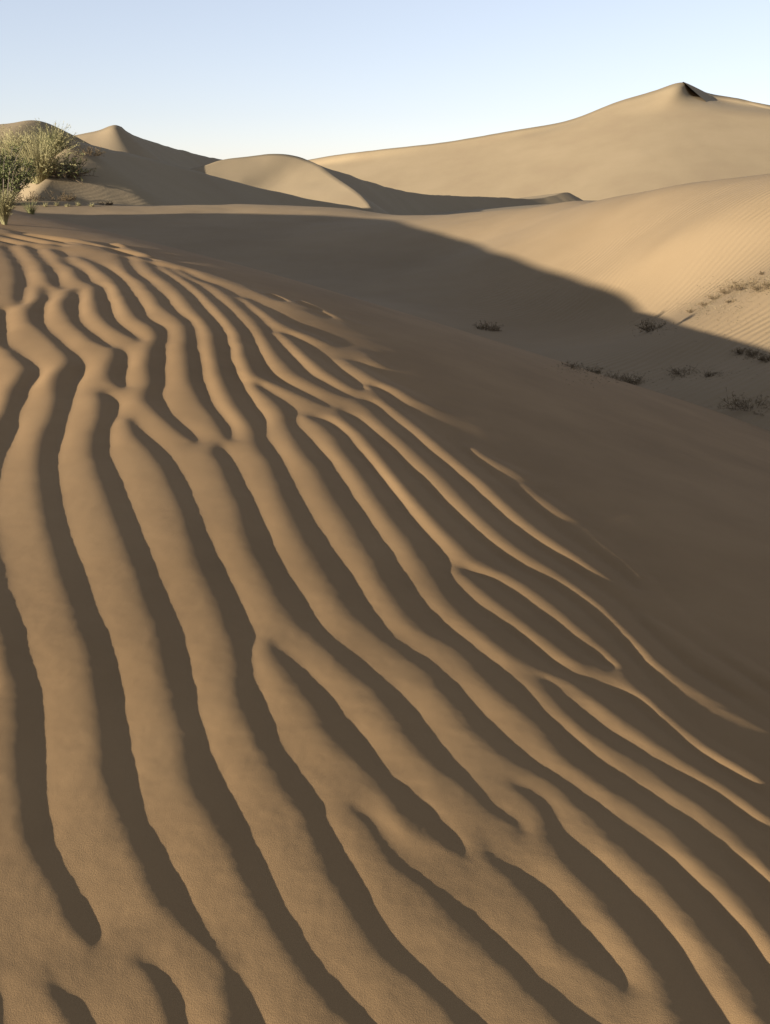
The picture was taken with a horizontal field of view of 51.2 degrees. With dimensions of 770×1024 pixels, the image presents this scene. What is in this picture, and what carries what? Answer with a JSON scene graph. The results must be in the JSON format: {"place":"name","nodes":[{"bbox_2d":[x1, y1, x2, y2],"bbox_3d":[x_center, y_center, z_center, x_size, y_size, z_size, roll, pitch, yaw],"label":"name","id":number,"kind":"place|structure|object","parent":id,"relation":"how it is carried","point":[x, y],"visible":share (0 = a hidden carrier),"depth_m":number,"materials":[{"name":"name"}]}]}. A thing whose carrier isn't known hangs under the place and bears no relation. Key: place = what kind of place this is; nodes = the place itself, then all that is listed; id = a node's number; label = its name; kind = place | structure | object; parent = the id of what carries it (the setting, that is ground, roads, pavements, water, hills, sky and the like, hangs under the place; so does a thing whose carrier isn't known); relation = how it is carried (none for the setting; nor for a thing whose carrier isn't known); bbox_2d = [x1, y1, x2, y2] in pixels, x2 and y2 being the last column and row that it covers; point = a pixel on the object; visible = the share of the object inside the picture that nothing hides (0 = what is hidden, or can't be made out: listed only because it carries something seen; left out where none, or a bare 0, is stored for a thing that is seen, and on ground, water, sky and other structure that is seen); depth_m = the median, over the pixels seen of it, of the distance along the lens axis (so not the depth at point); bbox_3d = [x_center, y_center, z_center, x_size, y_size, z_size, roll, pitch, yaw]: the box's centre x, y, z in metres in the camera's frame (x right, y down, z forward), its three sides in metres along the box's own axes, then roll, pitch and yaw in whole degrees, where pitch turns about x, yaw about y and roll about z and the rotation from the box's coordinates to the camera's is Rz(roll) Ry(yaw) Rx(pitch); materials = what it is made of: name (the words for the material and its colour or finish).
{"place":"outdoors","nodes":[
{"label":"outdoors","id":0,"kind":"place"},
{"bbox_2d":[0,120,90,168],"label":"brush mound","id":1,"kind":"object","parent":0,"point":[24,127],"visible":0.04,"depth_m":90.53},
{"bbox_2d":[0,124,44,160],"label":"grass tussock","id":2,"kind":"object","parent":1,"relation":"on","point":[8,142],"depth_m":84.73,"materials":[{"name":"plant"}]},
{"bbox_2d":[74,125,221,168],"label":"peaked dune","id":3,"kind":"structure","parent":0,"point":[116,138],"depth_m":150.83,"materials":[{"name":"beige sand"}]},
{"bbox_2d":[5,141,386,213],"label":"shaded dune","id":4,"kind":"structure","parent":0,"point":[124,178],"depth_m":81.32,"materials":[{"name":"beige sand"}]},
{"bbox_2d":[14,191,41,201],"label":"dry shrub","id":5,"kind":"object","parent":4,"relation":"on","point":[29,197],"visible":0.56,"depth_m":66.02,"materials":[{"name":"beige plant"}]},
{"bbox_2d":[0,125,84,183],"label":"grass tussock","id":6,"kind":"object","parent":4,"relation":"on","point":[44,163],"depth_m":70.11,"materials":[{"name":"plant"}]},
{"bbox_2d":[21,120,83,155],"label":"grass tussock","id":7,"kind":"object","parent":4,"relation":"on","point":[60,141],"depth_m":75.21,"materials":[{"name":"plant"}]},
{"bbox_2d":[40,188,75,200],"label":"dry shrub","id":8,"kind":"object","parent":4,"relation":"on","point":[71,197],"visible":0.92,"depth_m":68.38,"materials":[{"name":"green plant"}]},
{"bbox_2d":[43,149,97,183],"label":"dry shrub","id":9,"kind":"object","parent":4,"relation":"on","point":[69,169],"visible":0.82,"depth_m":72.05,"materials":[{"name":"green plant"}]},
{"bbox_2d":[66,145,105,155],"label":"dry shrub","id":10,"kind":"object","parent":4,"relation":"on","point":[89,152],"visible":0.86,"depth_m":75.86,"materials":[{"name":"green plant"}]},
{"bbox_2d":[191,154,388,213],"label":"curved dune","id":11,"kind":"structure","parent":0,"point":[295,176],"depth_m":152.28,"materials":[{"name":"beige sand"}]},
{"bbox_2d":[0,210,769,1023],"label":"rippled dune","id":12,"kind":"structure","parent":0,"point":[364,662],"depth_m":2.47,"materials":[{"name":"beige sand"}]},
{"bbox_2d":[0,187,18,224],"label":"grass tussock","id":13,"kind":"object","parent":12,"relation":"on","point":[5,204],"depth_m":10.81,"materials":[{"name":"plant"}]},
{"bbox_2d":[20,199,37,214],"bbox_3d":[-5.927,-5.103,13.409,0.405,0.279,0.460,-20,30,-40],"label":"grass tussock","id":14,"kind":"object","parent":12,"relation":"on","point":[30,210],"depth_m":13.41,"materials":[{"name":"green plant"}]},
{"bbox_2d":[561,361,579,368],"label":"scrub tuft","id":15,"kind":"object","parent":12,"relation":"on","point":[571,366],"visible":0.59,"depth_m":11.44,"materials":[{"name":"brown plant"}]},
{"bbox_2d":[586,366,602,374],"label":"scrub tuft","id":16,"kind":"object","parent":12,"relation":"on","point":[597,372],"visible":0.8,"depth_m":12.58,"materials":[{"name":"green plant"}]},
{"bbox_2d":[604,370,626,381],"bbox_3d":[3.732,-2.206,13.103,0.476,0.155,0.436,0,22,0],"label":"scrub tuft","id":17,"kind":"object","parent":12,"relation":"on","point":[616,377],"visible":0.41,"depth_m":13.20,"materials":[{"name":"brown plant"}]},
{"bbox_2d":[620,373,644,384],"bbox_3d":[5.610,-3.012,18.211,0.681,0.311,0.581,0,22,0],"label":"scrub tuft","id":18,"kind":"object","parent":12,"relation":"on","point":[631,381],"visible":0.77,"depth_m":18.22,"materials":[{"name":"brown plant"}]},
{"bbox_2d":[0,0,769,159],"label":"sky","id":19,"kind":"structure","parent":0,"point":[219,79],"materials":[{"name":"blue"}]},
{"bbox_2d":[9,173,769,430],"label":"valley slope","id":20,"kind":"structure","parent":0,"point":[586,283],"depth_m":33.35,"materials":[{"name":"beige sand"}]},
{"bbox_2d":[0,139,40,201],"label":"desert bush","id":21,"kind":"object","parent":20,"relation":"on","point":[9,183],"visible":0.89,"depth_m":61.45,"materials":[{"name":"green plant"}]},
{"bbox_2d":[474,320,502,330],"bbox_3d":[3.713,-6.750,29.232,1.167,0.428,1.092,-12,25,-27],"label":"scrub tuft","id":22,"kind":"object","parent":20,"relation":"on","point":[486,328],"visible":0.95,"depth_m":29.18,"materials":[{"name":"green plant"}]},
{"bbox_2d":[635,320,665,332],"bbox_3d":[7.906,-5.474,23.610,0.982,0.422,1.034,0,22,0],"label":"scrub tuft","id":23,"kind":"object","parent":20,"relation":"on","point":[644,328],"visible":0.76,"depth_m":23.78,"materials":[{"name":"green plant"}]},
{"bbox_2d":[540,269,769,410],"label":"plant litter","id":24,"kind":"object","parent":20,"relation":"on","point":[699,312],"visible":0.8,"depth_m":20.94,"materials":[{"name":"brown plant"}]},
{"bbox_2d":[666,365,695,375],"bbox_3d":[6.738,-3.173,17.955,0.814,0.263,0.811,0,22,0],"label":"scrub tuft","id":25,"kind":"object","parent":20,"relation":"on","point":[675,371],"visible":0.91,"depth_m":18.02,"materials":[{"name":"brown plant"}]},
{"bbox_2d":[708,292,721,299],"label":"scrub tuft","id":26,"kind":"object","parent":20,"relation":"on","point":[711,297],"visible":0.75,"depth_m":23.83,"materials":[{"name":"brown plant"}]},
{"bbox_2d":[715,285,734,294],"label":"scrub tuft","id":27,"kind":"object","parent":20,"relation":"on","point":[724,291],"visible":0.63,"depth_m":23.71,"materials":[{"name":"brown plant"}]},
{"bbox_2d":[724,276,757,290],"bbox_3d":[10.220,-6.504,22.903,1.145,0.400,1.106,0,22,0],"label":"scrub tuft","id":28,"kind":"object","parent":20,"relation":"on","point":[736,286],"visible":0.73,"depth_m":22.93,"materials":[{"name":"brown plant"}]},
{"bbox_2d":[731,347,750,353],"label":"scrub tuft","id":29,"kind":"object","parent":20,"relation":"on","point":[739,351],"visible":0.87,"depth_m":18.32,"materials":[{"name":"brown plant"}]},
{"bbox_2d":[718,389,769,415],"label":"scrub tuft","id":30,"kind":"object","parent":20,"relation":"on","point":[737,404],"visible":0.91,"depth_m":14.21,"materials":[{"name":"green plant"}]},
{"bbox_2d":[746,350,763,356],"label":"scrub tuft","id":31,"kind":"object","parent":20,"relation":"on","point":[750,353],"visible":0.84,"depth_m":17.71,"materials":[{"name":"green plant"}]},
{"bbox_2d":[743,279,767,291],"bbox_3d":[10.107,-6.074,21.459,0.847,0.364,0.870,-14,26,-30],"label":"scrub tuft","id":32,"kind":"object","parent":20,"relation":"on","point":[755,287],"visible":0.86,"depth_m":21.48,"materials":[{"name":"brown plant"}]},
{"bbox_2d":[752,353,769,362],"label":"scrub tuft","id":33,"kind":"object","parent":20,"relation":"on","point":[762,358],"visible":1,"depth_m":16.98,"materials":[{"name":"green plant"}]},
{"bbox_2d":[760,279,769,290],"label":"scrub tuft","id":34,"kind":"object","parent":20,"relation":"on","point":[766,286],"visible":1,"depth_m":21.25,"materials":[{"name":"brown plant"}]},
{"bbox_2d":[319,165,582,214],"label":"spur dune","id":35,"kind":"structure","parent":0,"point":[391,201],"depth_m":224.83,"materials":[{"name":"beige sand"}]},
{"bbox_2d":[428,200,595,214],"bbox_3d":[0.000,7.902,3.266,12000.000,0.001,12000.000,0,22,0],"label":"desert ground","id":36,"kind":"structure","parent":0,"point":[481,210],"depth_m":251.77,"materials":[{"name":"beige sand"}]},
{"bbox_2d":[309,82,769,200],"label":"great dune","id":37,"kind":"structure","parent":0,"point":[675,134],"depth_m":425.21,"materials":[{"name":"beige sand"}]},
{"bbox_2d":[684,82,711,101],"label":"summit slip face","id":38,"kind":"object","parent":37,"relation":"attached to","point":[705,96],"visible":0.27,"depth_m":470.13}
]}

